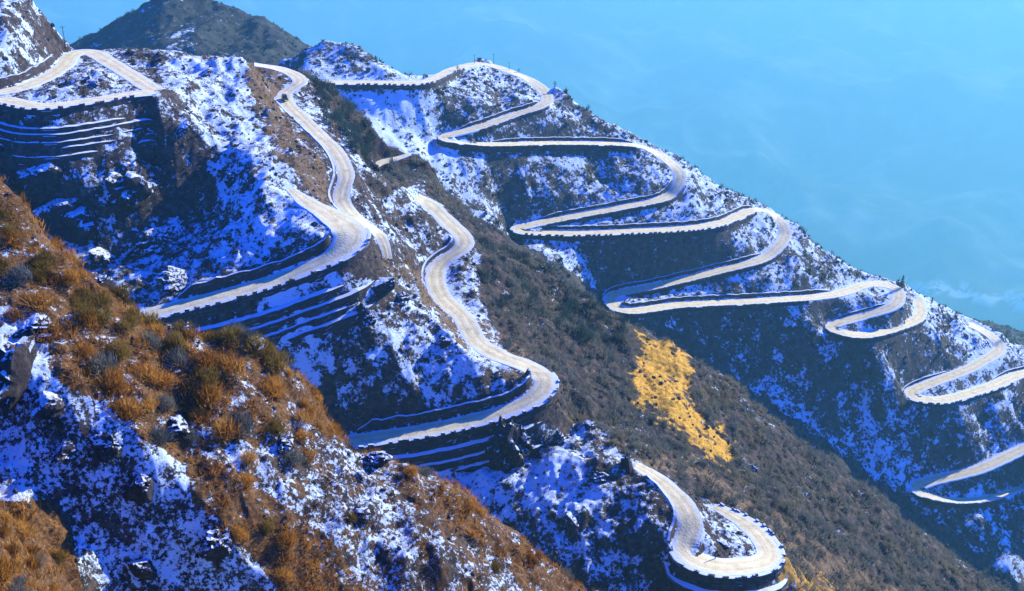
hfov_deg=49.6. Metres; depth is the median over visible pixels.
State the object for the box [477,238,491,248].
bush
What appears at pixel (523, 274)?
bush
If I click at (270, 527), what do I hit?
shrub
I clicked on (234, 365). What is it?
shrub
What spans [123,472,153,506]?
boulder
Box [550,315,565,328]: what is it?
bush
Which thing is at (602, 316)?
bush
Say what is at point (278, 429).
shrub
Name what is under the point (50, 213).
rock outcrop
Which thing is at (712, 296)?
bank wall
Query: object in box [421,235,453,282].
bank wall
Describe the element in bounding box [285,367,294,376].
shrub
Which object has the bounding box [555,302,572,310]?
bush
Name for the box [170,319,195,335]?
shrub
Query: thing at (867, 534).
bush
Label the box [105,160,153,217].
rock outcrop
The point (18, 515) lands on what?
shrub
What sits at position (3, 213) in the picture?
shrub
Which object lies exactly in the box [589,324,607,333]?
bush
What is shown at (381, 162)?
road
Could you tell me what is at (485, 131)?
retaining wall
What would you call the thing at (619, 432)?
bush
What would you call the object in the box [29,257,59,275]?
shrub
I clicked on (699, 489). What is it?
bush
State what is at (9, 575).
shrub
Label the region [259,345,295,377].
shrub
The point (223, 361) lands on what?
shrub
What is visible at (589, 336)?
bush
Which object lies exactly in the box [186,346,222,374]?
shrub
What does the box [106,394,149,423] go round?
shrub
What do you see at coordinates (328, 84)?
bush
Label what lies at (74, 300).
shrub
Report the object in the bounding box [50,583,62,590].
shrub
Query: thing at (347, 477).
snow
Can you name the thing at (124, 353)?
shrub
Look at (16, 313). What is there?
shrub
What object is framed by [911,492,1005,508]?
retaining wall
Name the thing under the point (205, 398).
shrub
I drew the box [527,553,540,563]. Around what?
shrub
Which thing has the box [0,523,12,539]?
shrub
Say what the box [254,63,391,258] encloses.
road
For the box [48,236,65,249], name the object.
shrub
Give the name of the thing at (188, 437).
shrub
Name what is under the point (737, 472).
bush
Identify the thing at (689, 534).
road
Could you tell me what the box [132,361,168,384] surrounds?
shrub
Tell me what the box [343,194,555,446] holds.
road
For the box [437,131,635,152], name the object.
retaining wall
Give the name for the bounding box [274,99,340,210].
bank wall
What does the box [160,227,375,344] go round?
retaining wall
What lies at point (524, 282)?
bush
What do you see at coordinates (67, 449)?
boulder
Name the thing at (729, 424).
bush
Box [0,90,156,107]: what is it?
road
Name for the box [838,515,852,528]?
bush
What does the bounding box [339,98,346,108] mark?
bush
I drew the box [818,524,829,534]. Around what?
bush
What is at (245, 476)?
shrub
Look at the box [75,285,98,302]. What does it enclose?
shrub
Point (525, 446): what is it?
rock outcrop
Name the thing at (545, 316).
bush
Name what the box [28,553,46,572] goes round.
shrub
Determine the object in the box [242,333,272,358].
shrub
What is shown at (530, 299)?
bush
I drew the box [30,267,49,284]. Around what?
shrub
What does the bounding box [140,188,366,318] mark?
road
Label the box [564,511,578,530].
boulder
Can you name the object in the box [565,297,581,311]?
bush
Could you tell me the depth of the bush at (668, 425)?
362.34 m
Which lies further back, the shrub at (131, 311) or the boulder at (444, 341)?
the boulder at (444, 341)
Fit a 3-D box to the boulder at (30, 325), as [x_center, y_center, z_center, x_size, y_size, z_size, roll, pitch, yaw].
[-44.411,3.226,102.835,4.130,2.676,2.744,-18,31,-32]
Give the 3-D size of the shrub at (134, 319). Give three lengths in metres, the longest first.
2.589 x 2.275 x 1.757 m
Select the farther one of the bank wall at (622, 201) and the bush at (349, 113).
the bank wall at (622, 201)
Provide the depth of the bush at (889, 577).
373.92 m
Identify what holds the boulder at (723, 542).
on the mountain ridge at (358, 402)
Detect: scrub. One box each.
[72,0,1023,344]
[286,39,1023,587]
[298,66,1012,590]
[388,185,503,343]
[629,335,726,464]
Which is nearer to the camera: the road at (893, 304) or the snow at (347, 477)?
the snow at (347, 477)
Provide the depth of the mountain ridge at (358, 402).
350.69 m
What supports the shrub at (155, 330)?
on the hillside
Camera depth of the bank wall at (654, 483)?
308.68 m
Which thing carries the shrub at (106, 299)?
on the hillside
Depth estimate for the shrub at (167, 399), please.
105.52 m
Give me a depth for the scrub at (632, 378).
388.24 m
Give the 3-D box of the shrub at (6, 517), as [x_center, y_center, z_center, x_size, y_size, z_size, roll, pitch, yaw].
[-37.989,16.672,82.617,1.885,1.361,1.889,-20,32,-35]
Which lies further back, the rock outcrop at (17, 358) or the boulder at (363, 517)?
the boulder at (363, 517)
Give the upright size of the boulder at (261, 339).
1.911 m
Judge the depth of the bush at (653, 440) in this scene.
342.37 m
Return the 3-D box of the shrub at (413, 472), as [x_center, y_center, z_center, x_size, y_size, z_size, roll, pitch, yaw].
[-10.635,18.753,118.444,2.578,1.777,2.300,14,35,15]
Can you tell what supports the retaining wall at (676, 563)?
on the mountain ridge at (358, 402)
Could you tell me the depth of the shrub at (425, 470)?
120.70 m
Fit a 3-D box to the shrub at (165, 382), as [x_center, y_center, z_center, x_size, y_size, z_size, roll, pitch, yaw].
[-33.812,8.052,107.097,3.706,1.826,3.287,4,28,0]
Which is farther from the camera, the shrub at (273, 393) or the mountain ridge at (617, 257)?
the mountain ridge at (617, 257)
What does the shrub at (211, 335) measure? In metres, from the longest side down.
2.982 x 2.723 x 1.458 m
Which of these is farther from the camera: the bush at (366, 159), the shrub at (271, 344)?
the bush at (366, 159)
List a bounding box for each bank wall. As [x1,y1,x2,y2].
[0,54,57,87]
[178,233,329,298]
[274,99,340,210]
[357,368,531,431]
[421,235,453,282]
[458,101,537,129]
[492,137,631,142]
[537,180,671,219]
[548,205,751,229]
[601,253,760,295]
[621,289,830,306]
[643,475,676,542]
[834,303,884,318]
[902,371,946,390]
[993,366,1023,378]
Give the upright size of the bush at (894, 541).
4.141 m
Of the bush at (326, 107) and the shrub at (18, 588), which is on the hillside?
the shrub at (18, 588)
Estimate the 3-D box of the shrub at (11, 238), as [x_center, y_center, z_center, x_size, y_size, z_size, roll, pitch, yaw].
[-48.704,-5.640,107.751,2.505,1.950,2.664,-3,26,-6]
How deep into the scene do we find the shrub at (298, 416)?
114.05 m
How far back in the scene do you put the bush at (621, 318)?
422.49 m
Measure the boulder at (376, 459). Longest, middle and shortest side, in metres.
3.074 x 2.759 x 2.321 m
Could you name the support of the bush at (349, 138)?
on the mountain ridge at (358, 402)
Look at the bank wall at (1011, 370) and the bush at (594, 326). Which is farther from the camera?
the bank wall at (1011, 370)
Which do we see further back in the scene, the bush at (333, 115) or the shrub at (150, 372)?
the bush at (333, 115)
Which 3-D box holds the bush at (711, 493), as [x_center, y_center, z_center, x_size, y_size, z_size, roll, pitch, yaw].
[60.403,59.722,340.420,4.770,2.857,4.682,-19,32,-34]
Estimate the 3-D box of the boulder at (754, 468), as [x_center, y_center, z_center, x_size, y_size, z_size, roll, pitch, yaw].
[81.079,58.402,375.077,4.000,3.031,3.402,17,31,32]
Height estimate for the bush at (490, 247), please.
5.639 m
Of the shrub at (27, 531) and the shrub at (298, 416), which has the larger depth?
the shrub at (298, 416)
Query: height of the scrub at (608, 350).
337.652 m
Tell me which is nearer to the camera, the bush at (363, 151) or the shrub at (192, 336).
the shrub at (192, 336)
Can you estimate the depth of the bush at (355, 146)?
398.29 m
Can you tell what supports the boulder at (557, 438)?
on the mountain ridge at (358, 402)
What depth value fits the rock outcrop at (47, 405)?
97.94 m
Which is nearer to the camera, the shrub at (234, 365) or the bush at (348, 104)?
the shrub at (234, 365)
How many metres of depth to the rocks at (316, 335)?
345.91 m
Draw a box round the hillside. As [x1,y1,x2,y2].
[0,181,581,590]
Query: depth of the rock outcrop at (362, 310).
328.96 m
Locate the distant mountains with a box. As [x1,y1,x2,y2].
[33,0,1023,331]
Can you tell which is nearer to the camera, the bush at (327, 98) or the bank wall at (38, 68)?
the bank wall at (38, 68)
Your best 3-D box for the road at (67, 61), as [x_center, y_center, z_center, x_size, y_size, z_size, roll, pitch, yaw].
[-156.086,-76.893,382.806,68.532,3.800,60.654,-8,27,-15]
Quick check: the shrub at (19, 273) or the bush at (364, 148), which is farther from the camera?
the bush at (364, 148)
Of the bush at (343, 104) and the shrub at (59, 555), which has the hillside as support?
the shrub at (59, 555)
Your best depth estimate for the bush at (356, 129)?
426.31 m
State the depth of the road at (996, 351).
700.55 m
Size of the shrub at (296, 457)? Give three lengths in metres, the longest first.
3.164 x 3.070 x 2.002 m
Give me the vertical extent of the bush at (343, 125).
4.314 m
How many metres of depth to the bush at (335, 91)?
439.05 m
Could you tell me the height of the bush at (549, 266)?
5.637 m
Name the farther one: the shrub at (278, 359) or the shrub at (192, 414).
the shrub at (278, 359)
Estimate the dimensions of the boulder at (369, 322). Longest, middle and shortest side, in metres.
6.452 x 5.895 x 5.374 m
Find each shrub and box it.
[0,204,11,221]
[0,222,21,235]
[0,255,13,274]
[0,509,12,528]
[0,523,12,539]
[0,553,19,572]
[0,560,18,586]
[1,228,24,248]
[1,262,34,288]
[1,305,26,323]
[3,541,22,557]
[7,581,34,590]
[9,557,22,575]
[13,518,39,541]
[13,574,30,587]
[14,510,33,523]
[18,289,59,322]
[25,555,41,574]
[26,543,47,558]
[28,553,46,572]
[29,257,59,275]
[30,248,58,265]
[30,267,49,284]
[31,317,70,348]
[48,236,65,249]
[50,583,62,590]
[52,548,70,565]
[54,266,80,287]
[62,244,88,264]
[65,292,93,307]
[70,339,97,360]
[73,301,105,324]
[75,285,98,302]
[77,310,99,329]
[84,289,117,307]
[85,349,123,380]
[93,305,114,329]
[93,365,132,395]
[103,338,132,362]
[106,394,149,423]
[111,278,135,306]
[112,318,134,334]
[122,312,142,326]
[124,305,142,323]
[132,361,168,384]
[137,329,163,350]
[137,396,160,417]
[141,311,160,326]
[146,321,174,337]
[148,424,177,447]
[152,368,183,390]
[155,391,178,411]
[160,346,190,370]
[163,329,188,351]
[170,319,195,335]
[180,327,204,341]
[181,426,201,445]
[185,406,206,426]
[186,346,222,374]
[190,364,224,389]
[195,382,232,410]
[203,330,222,341]
[210,414,243,447]
[213,350,249,380]
[215,323,244,350]
[215,354,230,369]
[220,317,253,334]
[222,407,257,438]
[230,524,248,545]
[235,471,258,491]
[237,327,261,345]
[238,449,259,468]
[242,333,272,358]
[258,373,292,404]
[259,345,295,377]
[260,517,274,534]
[263,416,289,439]
[265,340,280,354]
[269,564,293,583]
[276,529,302,553]
[279,447,306,467]
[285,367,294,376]
[292,407,315,428]
[292,427,315,443]
[298,397,310,409]
[300,444,320,464]
[307,405,317,415]
[313,388,324,403]
[333,422,344,432]
[345,510,356,522]
[401,464,419,480]
[417,465,434,476]
[463,499,477,514]
[476,506,491,517]
[491,559,507,573]
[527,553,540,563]
[534,549,543,558]
[557,566,575,575]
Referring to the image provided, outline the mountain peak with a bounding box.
[69,0,1023,344]
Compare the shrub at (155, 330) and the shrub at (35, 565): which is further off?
the shrub at (155, 330)
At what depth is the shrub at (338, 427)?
120.10 m
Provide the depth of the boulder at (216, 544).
101.62 m
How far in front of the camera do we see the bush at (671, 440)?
357.06 m
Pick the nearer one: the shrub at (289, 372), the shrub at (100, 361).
the shrub at (100, 361)
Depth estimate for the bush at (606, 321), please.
415.72 m
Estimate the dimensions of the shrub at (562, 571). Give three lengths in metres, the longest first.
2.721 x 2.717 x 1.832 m
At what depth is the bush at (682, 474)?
335.09 m
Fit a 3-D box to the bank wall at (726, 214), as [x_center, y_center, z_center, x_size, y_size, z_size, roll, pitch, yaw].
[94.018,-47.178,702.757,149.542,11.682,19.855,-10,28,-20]
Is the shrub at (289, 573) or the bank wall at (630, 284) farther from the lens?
the bank wall at (630, 284)
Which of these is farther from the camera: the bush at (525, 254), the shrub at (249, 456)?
the bush at (525, 254)
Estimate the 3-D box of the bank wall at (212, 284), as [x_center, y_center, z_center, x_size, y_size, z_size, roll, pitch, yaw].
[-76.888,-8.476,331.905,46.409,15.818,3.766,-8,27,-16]
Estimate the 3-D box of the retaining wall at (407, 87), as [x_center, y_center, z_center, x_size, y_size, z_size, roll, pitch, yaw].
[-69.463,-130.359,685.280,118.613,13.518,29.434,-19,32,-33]
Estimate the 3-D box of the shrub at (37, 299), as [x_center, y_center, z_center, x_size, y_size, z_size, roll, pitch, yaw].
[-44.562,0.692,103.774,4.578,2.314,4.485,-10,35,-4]
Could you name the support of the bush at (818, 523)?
on the mountain ridge at (358, 402)
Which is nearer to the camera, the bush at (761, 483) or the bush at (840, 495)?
the bush at (761, 483)
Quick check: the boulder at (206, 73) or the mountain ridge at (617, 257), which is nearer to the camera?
the boulder at (206, 73)
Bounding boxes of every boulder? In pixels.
[12,313,54,343]
[51,438,78,461]
[89,430,122,462]
[90,80,100,88]
[94,275,113,289]
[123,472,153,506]
[127,559,157,580]
[168,414,192,437]
[174,119,193,138]
[180,322,194,335]
[198,529,231,561]
[201,68,210,76]
[224,173,235,188]
[251,336,264,351]
[277,431,293,454]
[354,507,371,524]
[362,310,375,328]
[366,451,392,467]
[397,292,409,305]
[438,336,450,348]
[548,431,565,445]
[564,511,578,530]
[580,420,597,430]
[592,471,609,484]
[717,537,729,548]
[749,465,757,471]
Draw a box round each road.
[0,49,164,95]
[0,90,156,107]
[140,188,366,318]
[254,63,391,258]
[330,62,927,337]
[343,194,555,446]
[376,153,410,166]
[633,462,780,575]
[904,321,1023,502]
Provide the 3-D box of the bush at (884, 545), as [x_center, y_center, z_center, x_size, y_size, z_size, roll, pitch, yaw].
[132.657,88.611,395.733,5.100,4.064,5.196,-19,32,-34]
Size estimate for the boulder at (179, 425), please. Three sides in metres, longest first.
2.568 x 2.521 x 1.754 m
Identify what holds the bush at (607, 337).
on the mountain ridge at (358, 402)
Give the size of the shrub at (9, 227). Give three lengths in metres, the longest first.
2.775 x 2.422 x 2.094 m
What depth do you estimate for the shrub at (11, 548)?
79.45 m
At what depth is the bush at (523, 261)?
421.44 m
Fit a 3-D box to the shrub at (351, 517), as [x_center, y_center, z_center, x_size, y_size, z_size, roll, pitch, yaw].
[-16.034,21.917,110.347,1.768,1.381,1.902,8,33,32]
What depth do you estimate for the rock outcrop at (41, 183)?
343.31 m
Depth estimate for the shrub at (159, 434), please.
102.87 m
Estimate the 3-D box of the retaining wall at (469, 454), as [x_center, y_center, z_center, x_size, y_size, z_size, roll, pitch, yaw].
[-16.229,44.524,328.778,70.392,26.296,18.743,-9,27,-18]
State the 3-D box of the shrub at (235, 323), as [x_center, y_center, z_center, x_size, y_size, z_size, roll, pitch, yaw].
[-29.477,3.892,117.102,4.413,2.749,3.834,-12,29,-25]
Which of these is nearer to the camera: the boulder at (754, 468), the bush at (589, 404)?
the bush at (589, 404)
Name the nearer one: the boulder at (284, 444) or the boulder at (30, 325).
the boulder at (30, 325)
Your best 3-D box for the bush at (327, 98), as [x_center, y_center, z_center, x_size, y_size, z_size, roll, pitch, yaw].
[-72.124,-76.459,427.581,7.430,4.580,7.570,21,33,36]
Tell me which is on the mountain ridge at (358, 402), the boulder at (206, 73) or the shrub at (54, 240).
the boulder at (206, 73)
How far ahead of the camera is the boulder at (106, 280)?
111.75 m
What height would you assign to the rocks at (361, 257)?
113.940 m
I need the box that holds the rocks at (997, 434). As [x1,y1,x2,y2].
[285,46,1023,580]
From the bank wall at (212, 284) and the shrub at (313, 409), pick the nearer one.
the shrub at (313, 409)
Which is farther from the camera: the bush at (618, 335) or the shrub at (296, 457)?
the bush at (618, 335)
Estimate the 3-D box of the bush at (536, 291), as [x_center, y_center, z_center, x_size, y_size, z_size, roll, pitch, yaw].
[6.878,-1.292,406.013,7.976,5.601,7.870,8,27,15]
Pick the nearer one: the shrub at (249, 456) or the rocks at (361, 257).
the shrub at (249, 456)
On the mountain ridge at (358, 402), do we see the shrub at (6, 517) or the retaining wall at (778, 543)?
the retaining wall at (778, 543)
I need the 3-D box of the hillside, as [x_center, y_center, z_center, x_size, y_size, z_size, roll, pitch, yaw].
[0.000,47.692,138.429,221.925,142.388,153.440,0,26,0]
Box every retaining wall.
[0,94,156,166]
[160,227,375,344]
[330,68,464,90]
[355,372,559,472]
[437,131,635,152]
[479,106,549,135]
[509,212,756,241]
[547,185,685,228]
[602,293,808,318]
[626,247,786,296]
[663,551,787,590]
[718,503,785,556]
[824,319,925,343]
[909,382,1013,406]
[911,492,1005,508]
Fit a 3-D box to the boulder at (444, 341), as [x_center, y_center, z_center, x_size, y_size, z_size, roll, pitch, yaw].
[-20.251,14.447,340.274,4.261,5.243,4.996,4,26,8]
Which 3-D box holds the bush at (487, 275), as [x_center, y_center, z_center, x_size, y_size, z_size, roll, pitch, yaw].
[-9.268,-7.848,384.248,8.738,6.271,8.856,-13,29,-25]
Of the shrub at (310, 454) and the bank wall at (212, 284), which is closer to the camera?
the shrub at (310, 454)
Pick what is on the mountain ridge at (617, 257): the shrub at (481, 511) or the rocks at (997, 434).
the rocks at (997, 434)
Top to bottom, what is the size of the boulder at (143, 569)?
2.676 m
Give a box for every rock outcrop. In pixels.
[0,335,36,411]
[16,162,62,202]
[30,391,66,419]
[31,198,78,242]
[61,206,99,245]
[87,247,115,270]
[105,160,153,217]
[134,223,187,256]
[149,266,190,291]
[356,302,374,331]
[371,277,394,297]
[485,415,523,472]
[518,423,533,456]
[620,453,632,473]
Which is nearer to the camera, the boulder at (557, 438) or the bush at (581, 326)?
the boulder at (557, 438)
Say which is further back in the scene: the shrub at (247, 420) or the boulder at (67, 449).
the shrub at (247, 420)
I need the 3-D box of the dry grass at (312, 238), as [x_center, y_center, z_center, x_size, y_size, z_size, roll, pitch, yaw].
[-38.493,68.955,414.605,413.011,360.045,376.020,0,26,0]
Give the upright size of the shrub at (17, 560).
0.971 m
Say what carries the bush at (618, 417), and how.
on the mountain ridge at (358, 402)
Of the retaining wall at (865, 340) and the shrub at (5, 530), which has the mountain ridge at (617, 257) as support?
the retaining wall at (865, 340)
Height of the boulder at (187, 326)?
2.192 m
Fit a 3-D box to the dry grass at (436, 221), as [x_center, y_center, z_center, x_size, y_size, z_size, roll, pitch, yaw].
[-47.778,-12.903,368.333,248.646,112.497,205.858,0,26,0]
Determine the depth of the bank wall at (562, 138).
715.10 m
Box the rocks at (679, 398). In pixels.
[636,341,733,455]
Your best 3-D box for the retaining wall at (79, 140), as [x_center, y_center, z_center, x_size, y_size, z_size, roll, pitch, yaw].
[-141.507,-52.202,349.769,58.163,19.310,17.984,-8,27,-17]
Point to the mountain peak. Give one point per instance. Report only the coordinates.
(265, 28)
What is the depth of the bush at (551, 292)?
419.38 m
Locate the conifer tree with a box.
[899,275,904,287]
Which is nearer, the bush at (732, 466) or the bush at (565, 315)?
the bush at (732, 466)
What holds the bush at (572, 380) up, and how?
on the mountain ridge at (358, 402)
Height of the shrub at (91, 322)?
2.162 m
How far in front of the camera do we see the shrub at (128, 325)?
107.84 m
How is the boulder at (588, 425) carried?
on the mountain ridge at (358, 402)
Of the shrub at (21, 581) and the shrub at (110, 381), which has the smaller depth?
the shrub at (21, 581)
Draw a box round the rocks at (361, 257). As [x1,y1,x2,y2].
[13,49,778,588]
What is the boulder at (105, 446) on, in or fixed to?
on the hillside
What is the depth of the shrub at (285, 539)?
105.52 m
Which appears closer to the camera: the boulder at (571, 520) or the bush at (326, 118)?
the boulder at (571, 520)
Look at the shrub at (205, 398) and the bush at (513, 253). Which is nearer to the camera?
the shrub at (205, 398)
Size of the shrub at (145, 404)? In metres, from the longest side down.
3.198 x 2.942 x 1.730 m
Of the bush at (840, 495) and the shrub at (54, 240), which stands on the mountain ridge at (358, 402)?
the bush at (840, 495)
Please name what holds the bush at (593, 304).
on the mountain ridge at (358, 402)
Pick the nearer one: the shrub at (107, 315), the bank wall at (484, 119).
the shrub at (107, 315)
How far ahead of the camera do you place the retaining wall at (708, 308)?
676.69 m
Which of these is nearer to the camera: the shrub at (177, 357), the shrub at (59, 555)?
the shrub at (59, 555)
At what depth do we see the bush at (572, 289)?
424.46 m
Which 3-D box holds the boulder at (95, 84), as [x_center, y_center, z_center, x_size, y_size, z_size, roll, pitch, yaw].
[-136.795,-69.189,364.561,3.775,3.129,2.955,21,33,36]
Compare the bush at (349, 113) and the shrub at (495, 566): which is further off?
the bush at (349, 113)
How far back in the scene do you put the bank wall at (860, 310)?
709.93 m
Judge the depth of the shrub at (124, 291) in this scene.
112.69 m
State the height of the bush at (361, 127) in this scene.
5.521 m
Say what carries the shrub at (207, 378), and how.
on the hillside
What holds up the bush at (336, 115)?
on the mountain ridge at (358, 402)
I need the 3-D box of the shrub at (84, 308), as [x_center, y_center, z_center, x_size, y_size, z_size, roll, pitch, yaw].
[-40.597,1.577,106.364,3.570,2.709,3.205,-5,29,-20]
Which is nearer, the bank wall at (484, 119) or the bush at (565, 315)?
the bush at (565, 315)
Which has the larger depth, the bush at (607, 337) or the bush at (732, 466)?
the bush at (607, 337)
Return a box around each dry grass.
[0,2,800,590]
[20,61,723,557]
[36,397,246,590]
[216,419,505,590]
[238,60,871,590]
[630,331,730,461]
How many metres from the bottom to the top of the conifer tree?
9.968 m
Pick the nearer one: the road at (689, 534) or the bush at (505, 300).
the road at (689, 534)
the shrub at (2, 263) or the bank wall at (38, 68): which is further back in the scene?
the bank wall at (38, 68)
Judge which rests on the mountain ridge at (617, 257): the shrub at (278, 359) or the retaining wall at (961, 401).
the retaining wall at (961, 401)
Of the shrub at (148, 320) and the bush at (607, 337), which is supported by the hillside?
the shrub at (148, 320)
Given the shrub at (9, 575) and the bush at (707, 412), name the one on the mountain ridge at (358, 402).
the bush at (707, 412)
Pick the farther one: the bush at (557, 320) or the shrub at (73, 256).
the bush at (557, 320)
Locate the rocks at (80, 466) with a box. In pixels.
[0,192,579,590]
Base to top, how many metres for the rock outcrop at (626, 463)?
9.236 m
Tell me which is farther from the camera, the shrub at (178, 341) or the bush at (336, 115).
the bush at (336, 115)
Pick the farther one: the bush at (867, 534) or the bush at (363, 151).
the bush at (363, 151)
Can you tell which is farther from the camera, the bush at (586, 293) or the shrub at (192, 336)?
the bush at (586, 293)
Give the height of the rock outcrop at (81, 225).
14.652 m
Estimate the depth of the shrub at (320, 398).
118.65 m
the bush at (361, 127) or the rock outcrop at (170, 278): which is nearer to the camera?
the rock outcrop at (170, 278)
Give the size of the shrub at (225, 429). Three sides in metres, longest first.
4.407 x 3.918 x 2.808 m
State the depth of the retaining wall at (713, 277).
689.63 m
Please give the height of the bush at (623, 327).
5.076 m
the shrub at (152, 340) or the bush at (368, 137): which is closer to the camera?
the shrub at (152, 340)
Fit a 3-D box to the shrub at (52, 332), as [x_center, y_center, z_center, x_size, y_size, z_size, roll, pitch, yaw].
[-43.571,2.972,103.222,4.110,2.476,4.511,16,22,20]
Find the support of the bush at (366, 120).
on the mountain ridge at (358, 402)
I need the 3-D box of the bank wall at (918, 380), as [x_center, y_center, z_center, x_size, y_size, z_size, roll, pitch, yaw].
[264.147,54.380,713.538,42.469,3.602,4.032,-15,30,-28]
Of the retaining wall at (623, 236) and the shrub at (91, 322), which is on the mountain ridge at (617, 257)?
the retaining wall at (623, 236)
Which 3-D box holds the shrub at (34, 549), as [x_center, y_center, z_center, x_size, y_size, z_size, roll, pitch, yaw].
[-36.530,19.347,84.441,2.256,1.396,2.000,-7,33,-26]
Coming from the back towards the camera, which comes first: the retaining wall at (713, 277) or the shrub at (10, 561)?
the retaining wall at (713, 277)
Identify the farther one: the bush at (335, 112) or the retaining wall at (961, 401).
the retaining wall at (961, 401)
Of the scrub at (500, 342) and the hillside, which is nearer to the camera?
the hillside
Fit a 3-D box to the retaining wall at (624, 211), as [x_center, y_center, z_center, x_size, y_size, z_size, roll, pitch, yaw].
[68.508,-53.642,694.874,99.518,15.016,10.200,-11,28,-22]
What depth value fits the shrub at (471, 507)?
120.02 m
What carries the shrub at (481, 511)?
on the hillside
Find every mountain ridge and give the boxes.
[0,0,1000,590]
[277,41,1023,590]
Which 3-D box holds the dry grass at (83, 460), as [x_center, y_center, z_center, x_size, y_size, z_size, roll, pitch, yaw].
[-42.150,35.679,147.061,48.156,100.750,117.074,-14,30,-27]
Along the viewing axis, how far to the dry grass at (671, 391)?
385.76 m
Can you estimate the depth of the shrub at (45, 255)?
108.79 m
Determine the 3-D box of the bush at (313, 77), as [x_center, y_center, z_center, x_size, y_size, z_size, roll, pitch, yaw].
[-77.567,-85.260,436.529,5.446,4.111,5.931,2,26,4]
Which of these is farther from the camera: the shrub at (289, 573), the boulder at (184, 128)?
the boulder at (184, 128)
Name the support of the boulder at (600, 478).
on the mountain ridge at (358, 402)
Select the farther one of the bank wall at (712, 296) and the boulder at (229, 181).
the bank wall at (712, 296)
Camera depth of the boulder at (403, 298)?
340.67 m
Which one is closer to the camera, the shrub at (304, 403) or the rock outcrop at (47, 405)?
the rock outcrop at (47, 405)
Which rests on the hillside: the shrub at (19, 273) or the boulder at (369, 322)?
the shrub at (19, 273)
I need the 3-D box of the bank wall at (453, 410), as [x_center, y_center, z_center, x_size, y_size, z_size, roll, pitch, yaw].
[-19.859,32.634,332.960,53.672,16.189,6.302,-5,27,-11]
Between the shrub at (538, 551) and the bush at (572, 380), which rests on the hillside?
the shrub at (538, 551)
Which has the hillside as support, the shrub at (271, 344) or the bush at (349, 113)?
the shrub at (271, 344)
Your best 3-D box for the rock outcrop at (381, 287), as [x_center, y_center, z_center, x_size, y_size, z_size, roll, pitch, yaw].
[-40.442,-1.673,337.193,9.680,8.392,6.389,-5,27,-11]
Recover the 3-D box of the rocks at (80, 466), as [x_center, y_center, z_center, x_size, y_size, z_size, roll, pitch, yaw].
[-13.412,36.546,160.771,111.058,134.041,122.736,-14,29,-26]
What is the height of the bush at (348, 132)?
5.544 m
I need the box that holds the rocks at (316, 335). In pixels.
[0,5,780,590]
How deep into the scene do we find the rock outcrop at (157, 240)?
347.61 m
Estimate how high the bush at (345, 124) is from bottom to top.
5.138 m
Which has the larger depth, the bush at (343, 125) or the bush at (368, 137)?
the bush at (368, 137)
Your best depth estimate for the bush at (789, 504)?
360.51 m
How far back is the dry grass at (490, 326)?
356.21 m
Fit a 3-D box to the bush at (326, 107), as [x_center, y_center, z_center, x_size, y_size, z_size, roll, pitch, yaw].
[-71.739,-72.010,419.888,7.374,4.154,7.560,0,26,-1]
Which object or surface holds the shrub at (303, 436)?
on the hillside
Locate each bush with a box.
[310,74,318,82]
[313,78,327,89]
[316,100,332,110]
[320,112,337,123]
[321,78,333,89]
[321,91,332,102]
[325,110,342,119]
[327,85,340,97]
[330,107,342,116]
[334,113,345,124]
[336,119,354,129]
[338,121,349,130]
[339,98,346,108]
[340,126,358,137]
[342,107,357,116]
[344,136,355,145]
[346,101,359,110]
[346,139,360,150]
[351,124,360,133]
[353,121,363,133]
[360,117,371,127]
[360,144,373,152]
[360,149,370,156]
[362,154,372,164]
[364,131,374,143]
[476,267,497,282]
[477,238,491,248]
[486,242,495,253]
[494,294,510,307]
[509,248,521,258]
[516,267,527,280]
[520,251,529,258]
[520,257,532,266]
[521,281,533,291]
[525,294,540,308]
[529,286,539,298]
[537,310,550,317]
[541,261,557,272]
[547,283,558,294]
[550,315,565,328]
[553,310,569,321]
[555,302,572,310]
[564,286,578,296]
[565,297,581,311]
[568,377,579,384]
[573,323,592,338]
[577,327,596,343]
[580,291,589,299]
[582,397,594,410]
[586,297,603,310]
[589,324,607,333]
[595,311,608,320]
[600,331,609,341]
[604,318,614,325]
[610,327,625,342]
[610,429,623,438]
[612,414,625,422]
[614,323,629,332]
[615,315,626,323]
[644,433,659,446]
[659,418,669,426]
[666,437,678,445]
[677,468,689,480]
[694,485,704,495]
[701,407,714,417]
[703,487,715,497]
[725,460,736,469]
[727,420,738,430]
[730,467,743,480]
[756,479,766,489]
[781,497,796,508]
[812,515,822,526]
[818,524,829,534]
[833,492,844,502]
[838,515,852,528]
[862,529,872,539]
[879,540,891,549]
[885,573,893,583]
[887,534,899,547]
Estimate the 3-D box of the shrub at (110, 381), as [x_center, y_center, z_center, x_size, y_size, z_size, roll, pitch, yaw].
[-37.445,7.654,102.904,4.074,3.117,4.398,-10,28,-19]
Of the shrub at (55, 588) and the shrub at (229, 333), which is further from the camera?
the shrub at (229, 333)
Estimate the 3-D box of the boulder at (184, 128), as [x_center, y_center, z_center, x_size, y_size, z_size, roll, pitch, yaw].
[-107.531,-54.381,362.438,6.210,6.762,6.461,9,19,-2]

